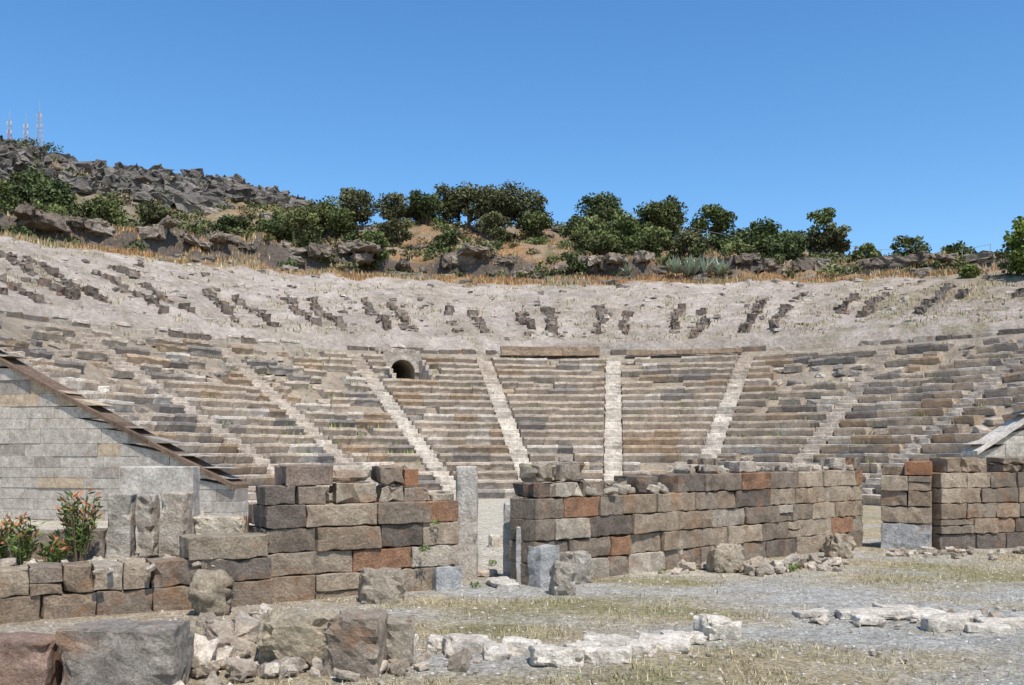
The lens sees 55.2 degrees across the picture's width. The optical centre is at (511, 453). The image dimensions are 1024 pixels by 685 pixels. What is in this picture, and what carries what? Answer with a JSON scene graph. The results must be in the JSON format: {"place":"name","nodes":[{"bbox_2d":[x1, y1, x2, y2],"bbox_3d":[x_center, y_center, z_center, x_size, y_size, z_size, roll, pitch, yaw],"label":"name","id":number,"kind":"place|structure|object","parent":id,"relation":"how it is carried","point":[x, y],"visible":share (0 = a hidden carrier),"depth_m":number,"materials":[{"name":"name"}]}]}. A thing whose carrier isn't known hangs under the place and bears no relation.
{"place":"outdoors","nodes":[
{"label":"outdoors","id":0,"kind":"place"},
{"bbox_2d":[0,150,1023,354],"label":"hillside","id":1,"kind":"structure","parent":0,"point":[501,329],"depth_m":64.10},
{"bbox_2d":[0,165,76,214],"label":"shrub","id":2,"kind":"object","parent":1,"relation":"on","point":[49,190],"visible":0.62,"depth_m":81.71,"materials":[{"name":"green plant"}]},
{"bbox_2d":[0,250,111,303],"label":"stair remains","id":3,"kind":"object","parent":1,"relation":"on","point":[68,291],"visible":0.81,"depth_m":52.07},
{"bbox_2d":[72,191,130,225],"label":"shrub","id":4,"kind":"object","parent":1,"relation":"on","point":[89,211],"visible":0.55,"depth_m":86.91,"materials":[{"name":"green plant"}]},
{"bbox_2d":[92,265,195,313],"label":"stair remains","id":5,"kind":"object","parent":1,"relation":"on","point":[128,272],"visible":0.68,"depth_m":56.37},
{"bbox_2d":[135,200,175,226],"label":"shrub","id":6,"kind":"object","parent":1,"relation":"on","point":[157,214],"visible":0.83,"depth_m":74.62,"materials":[{"name":"green plant"}]},
{"bbox_2d":[0,135,319,214],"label":"rocky crag","id":7,"kind":"structure","parent":1,"relation":"on","point":[191,194],"depth_m":117.79,"materials":[{"name":"stone"}]},
{"bbox_2d":[202,288,279,326],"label":"stair remains","id":8,"kind":"object","parent":1,"relation":"on","point":[225,307],"visible":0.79,"depth_m":57.86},
{"bbox_2d":[257,213,294,242],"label":"shrub","id":9,"kind":"object","parent":1,"relation":"on","point":[276,230],"visible":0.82,"depth_m":83.50,"materials":[{"name":"green plant"}]},
{"bbox_2d":[279,205,324,247],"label":"shrub","id":10,"kind":"object","parent":1,"relation":"on","point":[300,219],"visible":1,"depth_m":78.87,"materials":[{"name":"green plant"}]},
{"bbox_2d":[280,296,346,327],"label":"stair remains","id":11,"kind":"object","parent":1,"relation":"on","point":[317,309],"visible":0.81,"depth_m":61.38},
{"bbox_2d":[303,195,355,238],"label":"oak tree","id":12,"kind":"object","parent":1,"relation":"on","point":[323,208],"visible":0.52,"depth_m":97.65,"materials":[{"name":"green plant"}]},
{"bbox_2d":[324,208,356,238],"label":"oak tree","id":13,"kind":"object","parent":1,"relation":"on","point":[343,226],"visible":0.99,"depth_m":96.35,"materials":[{"name":"green plant"}]},
{"bbox_2d":[336,187,379,230],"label":"oak tree","id":14,"kind":"object","parent":1,"relation":"on","point":[360,207],"visible":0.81,"depth_m":100.22,"materials":[{"name":"green plant"}]},
{"bbox_2d":[360,228,390,271],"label":"shrub","id":15,"kind":"object","parent":1,"relation":"on","point":[376,237],"visible":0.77,"depth_m":80.67,"materials":[{"name":"green plant"}]},
{"bbox_2d":[361,297,418,331],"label":"stair remains","id":16,"kind":"object","parent":1,"relation":"on","point":[400,314],"visible":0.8,"depth_m":63.42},
{"bbox_2d":[374,191,416,221],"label":"oak tree","id":17,"kind":"object","parent":1,"relation":"on","point":[398,209],"visible":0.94,"depth_m":102.17,"materials":[{"name":"green plant"}]},
{"bbox_2d":[378,217,412,243],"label":"shrub","id":18,"kind":"object","parent":1,"relation":"on","point":[392,230],"visible":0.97,"depth_m":91.41,"materials":[{"name":"green plant"}]},
{"bbox_2d":[408,189,444,225],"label":"oak tree","id":19,"kind":"object","parent":1,"relation":"on","point":[428,205],"visible":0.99,"depth_m":101.60,"materials":[{"name":"green plant"}]},
{"bbox_2d":[449,181,494,232],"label":"oak tree","id":20,"kind":"object","parent":1,"relation":"on","point":[466,197],"visible":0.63,"depth_m":102.17,"materials":[{"name":"green plant"}]},
{"bbox_2d":[475,210,512,239],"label":"oak tree","id":21,"kind":"object","parent":1,"relation":"on","point":[494,219],"visible":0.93,"depth_m":98.15,"materials":[{"name":"green plant"}]},
{"bbox_2d":[0,136,1002,278],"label":"hillside shrubs","id":22,"kind":"object","parent":1,"relation":"on","point":[541,240],"visible":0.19,"depth_m":84.97,"materials":[{"name":"green plant"}]},
{"bbox_2d":[474,179,528,227],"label":"oak tree","id":23,"kind":"object","parent":1,"relation":"on","point":[498,198],"visible":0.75,"depth_m":100.39,"materials":[{"name":"green plant"}]},
{"bbox_2d":[0,210,1009,285],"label":"dry hill grass","id":24,"kind":"structure","parent":1,"relation":"on","point":[509,280],"depth_m":76.44,"materials":[{"name":"plant"}]},
{"bbox_2d":[14,184,1009,284],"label":"hillside rocks","id":25,"kind":"object","parent":1,"relation":"on","point":[31,217],"visible":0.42,"depth_m":78.31,"materials":[{"name":"stone"}]},
{"bbox_2d":[1,238,1023,462],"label":"cavea weeds","id":26,"kind":"object","parent":1,"relation":"on","point":[666,305],"visible":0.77,"depth_m":60.60,"materials":[{"name":"brown plant"}]},
{"bbox_2d":[5,239,1023,339],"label":"scattered stones","id":27,"kind":"object","parent":1,"relation":"on","point":[141,265],"visible":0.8,"depth_m":64.74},
{"bbox_2d":[498,189,554,236],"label":"oak tree","id":28,"kind":"object","parent":1,"relation":"on","point":[536,203],"visible":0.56,"depth_m":99.92,"materials":[{"name":"green plant"}]},
{"bbox_2d":[518,210,554,237],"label":"bush","id":29,"kind":"object","parent":1,"relation":"on","point":[539,221],"visible":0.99,"depth_m":97.31,"materials":[{"name":"green plant"}]},
{"bbox_2d":[515,306,563,337],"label":"stair remains","id":30,"kind":"object","parent":1,"relation":"on","point":[552,323],"visible":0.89,"depth_m":64.80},
{"bbox_2d":[568,215,621,255],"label":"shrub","id":31,"kind":"object","parent":1,"relation":"on","point":[583,232],"visible":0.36,"depth_m":90.26,"materials":[{"name":"green plant"}]},
{"bbox_2d":[574,191,622,230],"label":"oak tree","id":32,"kind":"object","parent":1,"relation":"on","point":[598,203],"visible":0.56,"depth_m":102.71,"materials":[{"name":"green plant"}]},
{"bbox_2d":[585,228,626,255],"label":"shrub","id":33,"kind":"object","parent":1,"relation":"on","point":[602,242],"visible":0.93,"depth_m":83.28,"materials":[{"name":"green plant"}]},
{"bbox_2d":[591,304,633,334],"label":"stair remains","id":34,"kind":"object","parent":1,"relation":"on","point":[623,324],"visible":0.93,"depth_m":65.13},
{"bbox_2d":[594,211,642,250],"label":"oak tree","id":35,"kind":"object","parent":1,"relation":"on","point":[629,226],"visible":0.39,"depth_m":89.06,"materials":[{"name":"green plant"}]},
{"bbox_2d":[623,231,661,257],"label":"shrub","id":36,"kind":"object","parent":1,"relation":"on","point":[646,242],"visible":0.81,"depth_m":83.68,"materials":[{"name":"green plant"}]},
{"bbox_2d":[633,199,687,241],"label":"oak tree","id":37,"kind":"object","parent":1,"relation":"on","point":[656,211],"visible":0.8,"depth_m":94.04,"materials":[{"name":"green plant"}]},
{"bbox_2d":[665,228,712,259],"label":"shrub","id":38,"kind":"object","parent":1,"relation":"on","point":[694,237],"visible":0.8,"depth_m":82.94,"materials":[{"name":"green plant"}]},
{"bbox_2d":[669,303,709,338],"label":"stair remains","id":39,"kind":"object","parent":1,"relation":"on","point":[675,314],"visible":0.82,"depth_m":62.98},
{"bbox_2d":[684,203,737,247],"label":"oak tree","id":40,"kind":"object","parent":1,"relation":"on","point":[717,215],"visible":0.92,"depth_m":96.03,"materials":[{"name":"green plant"}]},
{"bbox_2d":[735,216,781,246],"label":"oak tree","id":41,"kind":"object","parent":1,"relation":"on","point":[760,227],"visible":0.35,"depth_m":90.27,"materials":[{"name":"green plant"}]},
{"bbox_2d":[738,297,794,332],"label":"stair remains","id":42,"kind":"object","parent":1,"relation":"on","point":[783,309],"visible":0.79,"depth_m":62.23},
{"bbox_2d":[764,239,803,261],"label":"shrub","id":43,"kind":"object","parent":1,"relation":"on","point":[790,250],"visible":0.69,"depth_m":81.35,"materials":[{"name":"green plant"}]},
{"bbox_2d":[806,207,836,252],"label":"oak tree","id":44,"kind":"object","parent":1,"relation":"on","point":[825,217],"visible":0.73,"depth_m":87.75,"materials":[{"name":"green plant"}]},
{"bbox_2d":[820,222,851,259],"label":"oak tree","id":45,"kind":"object","parent":1,"relation":"on","point":[837,235],"visible":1,"depth_m":86.66,"materials":[{"name":"green plant"}]},
{"bbox_2d":[833,292,889,317],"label":"stair remains","id":46,"kind":"object","parent":1,"relation":"on","point":[868,309],"visible":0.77,"depth_m":62.47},
{"bbox_2d":[890,234,931,256],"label":"oak tree","id":47,"kind":"object","parent":1,"relation":"on","point":[907,243],"visible":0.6,"depth_m":85.44,"materials":[{"name":"green plant"}]},
{"bbox_2d":[914,283,970,314],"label":"stair remains","id":48,"kind":"object","parent":1,"relation":"on","point":[921,309],"visible":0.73,"depth_m":59.81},
{"bbox_2d":[996,216,1023,275],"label":"shrub","id":49,"kind":"object","parent":1,"relation":"on","point":[1014,243],"visible":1,"depth_m":62.86,"materials":[{"name":"green plant"}]},
{"bbox_2d":[0,498,1023,684],"bbox_3d":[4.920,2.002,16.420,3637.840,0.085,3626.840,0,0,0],"label":"ground","id":50,"kind":"structure","parent":0,"point":[490,516],"depth_m":11.77,"materials":[{"name":"gravel"}]},
{"bbox_2d":[0,631,62,684],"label":"stone block","id":51,"kind":"object","parent":50,"relation":"on","point":[30,658],"depth_m":8.13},
{"bbox_2d":[17,546,158,588],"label":"earth terrace","id":52,"kind":"structure","parent":50,"relation":"on","point":[108,559],"depth_m":13.33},
{"bbox_2d":[0,512,45,564],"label":"oleander bush","id":53,"kind":"object","parent":52,"relation":"on","point":[25,544],"visible":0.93,"depth_m":12.67,"materials":[{"name":"green plant"}]},
{"bbox_2d":[33,528,70,562],"bbox_3d":[-6.015,1.300,12.909,0.390,0.606,0.480,0,0,32],"label":"oleander bush","id":54,"kind":"object","parent":52,"relation":"on","point":[57,553],"visible":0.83,"depth_m":12.89,"materials":[{"name":"green plant"}]},
{"bbox_2d":[3,528,107,559],"bbox_3d":[-6.276,1.270,13.496,1.364,0.466,0.604,0,0,-9],"label":"stone block stack","id":55,"kind":"object","parent":52,"relation":"on","point":[97,546],"visible":0.2,"depth_m":13.37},
{"bbox_2d":[55,487,103,561],"bbox_3d":[-5.739,0.979,12.987,0.633,1.146,0.494,0,0,0],"label":"oleander bush","id":56,"kind":"object","parent":52,"relation":"on","point":[78,541],"visible":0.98,"depth_m":12.95,"materials":[{"name":"green plant"}]},
{"bbox_2d":[0,554,215,574],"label":"rubble heap","id":57,"kind":"object","parent":52,"relation":"on","point":[13,562],"visible":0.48,"depth_m":12.25,"materials":[{"name":"stone"}]},
{"bbox_2d":[105,493,136,557],"bbox_3d":[-5.422,1.000,13.598,0.344,0.901,0.361,0,0,-6],"label":"standing stone","id":58,"kind":"object","parent":52,"relation":"on","point":[120,538],"visible":0.93,"depth_m":13.44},
{"bbox_2d":[135,494,159,556],"bbox_3d":[-5.067,0.999,13.648,0.297,0.872,0.326,0,0,0],"label":"standing stone","id":59,"kind":"object","parent":52,"relation":"on","point":[147,512],"visible":0.91,"depth_m":13.52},
{"bbox_2d":[119,466,199,545],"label":"stone slab","id":60,"kind":"structure","parent":52,"relation":"on","point":[142,480],"depth_m":15.41,"materials":[{"name":"stone"}]},
{"bbox_2d":[158,491,193,556],"bbox_3d":[-4.663,0.982,13.597,0.390,0.911,0.361,0,0,0],"label":"standing stone","id":61,"kind":"object","parent":52,"relation":"on","point":[176,518],"visible":0.73,"depth_m":13.43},
{"bbox_2d":[193,515,248,533],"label":"stone slab","id":62,"kind":"structure","parent":52,"relation":"on","point":[204,524],"depth_m":13.77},
{"bbox_2d":[0,557,223,623],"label":"ruined stone wall","id":63,"kind":"structure","parent":50,"relation":"on","point":[33,592],"depth_m":12.04,"materials":[{"name":"stone"}]},
{"bbox_2d":[0,344,248,520],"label":"retaining wall","id":64,"kind":"structure","parent":50,"relation":"on","point":[49,426],"depth_m":29.46,"materials":[{"name":"stone"}]},
{"bbox_2d":[55,618,194,684],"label":"stone block","id":65,"kind":"object","parent":50,"relation":"on","point":[123,651],"depth_m":8.21,"materials":[{"name":"stone"}]},
{"bbox_2d":[188,569,234,615],"bbox_3d":[-3.722,1.741,12.138,0.553,0.629,0.486,0,0,-15],"label":"boulder","id":66,"kind":"object","parent":50,"relation":"on","point":[210,591],"visible":0.91,"depth_m":11.98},
{"bbox_2d":[173,634,259,684],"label":"rubble heap","id":67,"kind":"object","parent":50,"relation":"on","point":[208,657],"visible":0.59,"depth_m":8.82,"materials":[{"name":"stone"}]},
{"bbox_2d":[179,532,272,606],"bbox_3d":[-3.804,1.560,13.008,1.101,0.989,0.625,0,0,-31],"label":"stone block stack","id":68,"kind":"object","parent":50,"relation":"on","point":[244,564],"visible":0.75,"depth_m":12.84,"materials":[{"name":"stone"}]},
{"bbox_2d":[202,610,259,651],"bbox_3d":[-2.706,1.872,10.021,1.057,0.516,1.043,0,0,-44],"label":"rubble heap","id":69,"kind":"object","parent":50,"relation":"on","point":[241,631],"visible":0.41,"depth_m":9.62,"materials":[{"name":"stone"}]},
{"bbox_2d":[256,608,337,667],"bbox_3d":[-2.022,1.759,9.296,0.771,0.549,0.538,0,0,-8],"label":"stone block","id":70,"kind":"object","parent":50,"relation":"on","point":[290,632],"depth_m":9.07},
{"bbox_2d":[203,647,493,684],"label":"rubble heap","id":71,"kind":"object","parent":50,"relation":"on","point":[287,666],"visible":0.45,"depth_m":8.86,"materials":[{"name":"stone"}]},
{"bbox_2d":[248,464,461,602],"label":"ruined stone wall","id":72,"kind":"structure","parent":50,"relation":"on","point":[319,547],"depth_m":13.71,"materials":[{"name":"stone"}]},
{"bbox_2d":[323,607,387,677],"bbox_3d":[-1.421,1.747,8.995,0.526,0.614,0.532,0,0,7],"label":"stone block","id":73,"kind":"object","parent":50,"relation":"on","point":[356,638],"depth_m":8.76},
{"bbox_2d":[357,567,405,603],"bbox_3d":[-1.749,1.796,13.148,0.636,0.542,0.476,0,0,-10],"label":"stone block","id":74,"kind":"object","parent":50,"relation":"on","point":[384,585],"depth_m":12.95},
{"bbox_2d":[386,613,415,666],"bbox_3d":[-1.077,1.800,9.350,0.306,0.522,0.431,0,0,-7],"label":"stone block","id":75,"kind":"object","parent":50,"relation":"on","point":[400,630],"depth_m":9.16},
{"bbox_2d":[456,466,477,578],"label":"stone pillar","id":76,"kind":"structure","parent":50,"relation":"on","point":[466,487],"depth_m":15.74,"materials":[{"name":"stone"}]},
{"bbox_2d":[442,633,494,655],"bbox_3d":[-0.454,1.936,9.854,0.518,0.260,0.334,0,0,-17],"label":"limestone rubble block","id":77,"kind":"object","parent":50,"relation":"on","point":[458,642],"depth_m":9.71,"materials":[{"name":"stone"}]},
{"bbox_2d":[502,502,512,576],"bbox_3d":[-0.021,1.418,15.601,0.265,1.289,0.351,0,0,0],"label":"door jamb","id":78,"kind":"object","parent":50,"relation":"on","point":[506,539],"depth_m":15.44,"materials":[{"name":"stone"}]},
{"bbox_2d":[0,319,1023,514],"bbox_3d":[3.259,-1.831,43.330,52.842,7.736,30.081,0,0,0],"label":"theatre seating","id":79,"kind":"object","parent":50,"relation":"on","point":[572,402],"visible":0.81,"depth_m":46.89,"materials":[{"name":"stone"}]},
{"bbox_2d":[0,316,1023,505],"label":"walkway and seat bed","id":80,"kind":"object","parent":50,"relation":"on","point":[11,326],"visible":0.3,"depth_m":49.90,"materials":[{"name":"stone"}]},
{"bbox_2d":[74,330,301,485],"bbox_3d":[-13.594,-1.754,40.944,14.471,7.682,0.965,0,0,28],"label":"stone stairway","id":81,"kind":"object","parent":80,"relation":"on","point":[114,359],"visible":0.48,"depth_m":41.49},
{"bbox_2d":[212,344,377,485],"bbox_3d":[-10.241,-1.744,45.495,14.445,7.701,0.977,0,0,45],"label":"stone stairway","id":82,"kind":"object","parent":80,"relation":"on","point":[228,355],"visible":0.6,"depth_m":45.69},
{"bbox_2d":[347,354,455,499],"bbox_3d":[-5.706,-1.731,48.876,0.962,7.703,14.462,0,0,-28],"label":"stone stairway","id":83,"kind":"object","parent":80,"relation":"on","point":[429,461],"visible":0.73,"depth_m":47.79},
{"bbox_2d":[375,347,434,379],"bbox_3d":[-6.526,-5.066,56.450,2.499,2.196,7.300,0,0,-22],"label":"tunnel entrance","id":84,"kind":"object","parent":80,"relation":"on","point":[405,363],"visible":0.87,"depth_m":55.89,"materials":[{"name":"stone"}]},
{"bbox_2d":[476,358,531,497],"bbox_3d":[-0.382,-1.742,50.766,0.984,7.728,14.431,0,0,-11],"label":"stone stairway","id":85,"kind":"object","parent":80,"relation":"on","point":[517,450],"visible":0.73,"depth_m":50.72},
{"bbox_2d":[0,307,1023,354],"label":"walkway kerb wall","id":86,"kind":"structure","parent":80,"relation":"on","point":[127,327],"depth_m":52.57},
{"bbox_2d":[500,346,599,355],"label":"backrest wall","id":87,"kind":"structure","parent":80,"relation":"on","point":[547,351],"depth_m":58.44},
{"bbox_2d":[603,358,622,480],"bbox_3d":[5.253,-1.770,51.028,0.954,7.697,14.434,0,0,6],"label":"stone stairway","id":88,"kind":"object","parent":80,"relation":"on","point":[613,454],"visible":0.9,"depth_m":50.51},
{"bbox_2d":[626,347,741,355],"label":"backrest wall","id":89,"kind":"structure","parent":80,"relation":"on","point":[683,351],"depth_m":57.59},
{"bbox_2d":[699,355,754,457],"bbox_3d":[10.743,-1.757,49.595,0.980,7.692,14.422,0,0,23],"label":"stone stairway","id":90,"kind":"object","parent":80,"relation":"on","point":[716,435],"visible":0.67,"depth_m":50.14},
{"bbox_2d":[790,348,896,463],"bbox_3d":[15.555,-1.763,46.651,0.963,7.699,14.459,0,0,40],"label":"stone stairway","id":91,"kind":"object","parent":80,"relation":"on","point":[877,364],"visible":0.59,"depth_m":47.09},
{"bbox_2d":[862,347,1023,503],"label":"stone stairway","id":92,"kind":"object","parent":80,"relation":"on","point":[994,380],"visible":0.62,"depth_m":41.97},
{"bbox_2d":[528,644,584,667],"bbox_3d":[0.423,1.944,9.307,0.522,0.266,0.348,0,0,-9],"label":"limestone rubble block","id":93,"kind":"object","parent":50,"relation":"on","point":[551,655],"depth_m":9.17,"materials":[{"name":"stone"}]},
{"bbox_2d":[548,560,576,595],"bbox_3d":[0.721,1.790,13.898,0.383,0.542,0.320,0,0,-11],"label":"boulder","id":94,"kind":"object","parent":50,"relation":"on","point":[562,575],"visible":0.89,"depth_m":13.78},
{"bbox_2d":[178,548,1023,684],"bbox_3d":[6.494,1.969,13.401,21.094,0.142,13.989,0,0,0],"label":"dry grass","id":95,"kind":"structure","parent":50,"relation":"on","point":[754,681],"depth_m":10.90,"materials":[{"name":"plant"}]},
{"bbox_2d":[584,644,631,663],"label":"limestone rubble block","id":96,"kind":"object","parent":50,"relation":"on","point":[593,654],"depth_m":9.30,"materials":[{"name":"stone"}]},
{"bbox_2d":[638,632,690,653],"bbox_3d":[1.554,1.949,10.000,0.541,0.185,0.330,0,0,19],"label":"limestone rubble block","id":97,"kind":"object","parent":50,"relation":"on","point":[671,644],"depth_m":9.90,"materials":[{"name":"stone"}]},
{"bbox_2d":[509,461,863,587],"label":"ruined stone wall","id":98,"kind":"structure","parent":50,"relation":"on","point":[561,516],"depth_m":16.78,"materials":[{"name":"stone"}]},
{"bbox_2d":[325,463,853,502],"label":"loose stones","id":99,"kind":"object","parent":98,"relation":"on","point":[614,488],"visible":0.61,"depth_m":17.80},
{"bbox_2d":[693,613,741,640],"bbox_3d":[2.241,1.914,10.699,0.457,0.314,0.356,0,0,-21],"label":"limestone rubble block","id":100,"kind":"object","parent":50,"relation":"on","point":[714,627],"depth_m":10.59,"materials":[{"name":"stone"}]},
{"bbox_2d":[706,543,743,572],"bbox_3d":[3.614,1.783,16.601,0.579,0.559,0.453,0,0,-17],"label":"boulder","id":101,"kind":"object","parent":50,"relation":"on","point":[725,558],"visible":0.94,"depth_m":16.42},
{"bbox_2d":[632,457,862,528],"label":"ruined stone wall","id":102,"kind":"structure","parent":50,"relation":"on","point":[854,462],"depth_m":23.28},
{"bbox_2d":[742,553,848,576],"bbox_3d":[4.927,1.897,16.895,2.626,0.354,1.517,0,0,-41],"label":"rubble heap","id":103,"kind":"object","parent":50,"relation":"on","point":[759,566],"visible":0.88,"depth_m":16.71,"materials":[{"name":"stone"}]},
{"bbox_2d":[823,533,856,558],"bbox_3d":[6.239,1.774,18.704,0.564,0.519,0.460,0,0,-15],"label":"boulder","id":104,"kind":"object","parent":50,"relation":"on","point":[842,545],"visible":0.87,"depth_m":18.53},
{"bbox_2d":[835,607,914,619],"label":"limestone rubble block","id":105,"kind":"object","parent":50,"relation":"on","point":[884,613],"depth_m":11.88,"materials":[{"name":"stone"}]},
{"bbox_2d":[880,461,932,549],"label":"stone pier","id":106,"kind":"structure","parent":50,"relation":"on","point":[906,503],"depth_m":20.37,"materials":[{"name":"stone"}]},
{"bbox_2d":[795,543,1023,559],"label":"rubble heap","id":107,"kind":"object","parent":50,"relation":"on","point":[930,551],"visible":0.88,"depth_m":19.34,"materials":[{"name":"stone"}]},
{"bbox_2d":[809,606,1019,631],"bbox_3d":[5.368,1.976,11.748,3.682,0.148,1.547,0,0,0],"label":"rubble heap","id":108,"kind":"object","parent":50,"relation":"on","point":[823,620],"visible":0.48,"depth_m":11.62,"materials":[{"name":"stone"}]},
{"bbox_2d":[920,612,968,631],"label":"limestone rubble block","id":109,"kind":"object","parent":50,"relation":"on","point":[944,622],"depth_m":11.05,"materials":[{"name":"stone"}]},
{"bbox_2d":[928,457,1023,549],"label":"ruined stone wall","id":110,"kind":"structure","parent":50,"relation":"on","point":[977,503],"depth_m":20.52,"materials":[{"name":"stone"}]},
{"bbox_2d":[965,622,1015,633],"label":"limestone rubble block","id":111,"kind":"object","parent":50,"relation":"on","point":[986,627],"depth_m":10.87,"materials":[{"name":"stone"}]},
{"bbox_2d":[962,402,1023,458],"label":"retaining wall","id":112,"kind":"structure","parent":50,"relation":"on","point":[1005,445],"depth_m":30.43,"materials":[{"name":"stone"}]},
{"bbox_2d":[0,0,1023,255],"label":"sky","id":113,"kind":"structure","parent":0,"point":[897,117],"materials":[{"name":"blue"}]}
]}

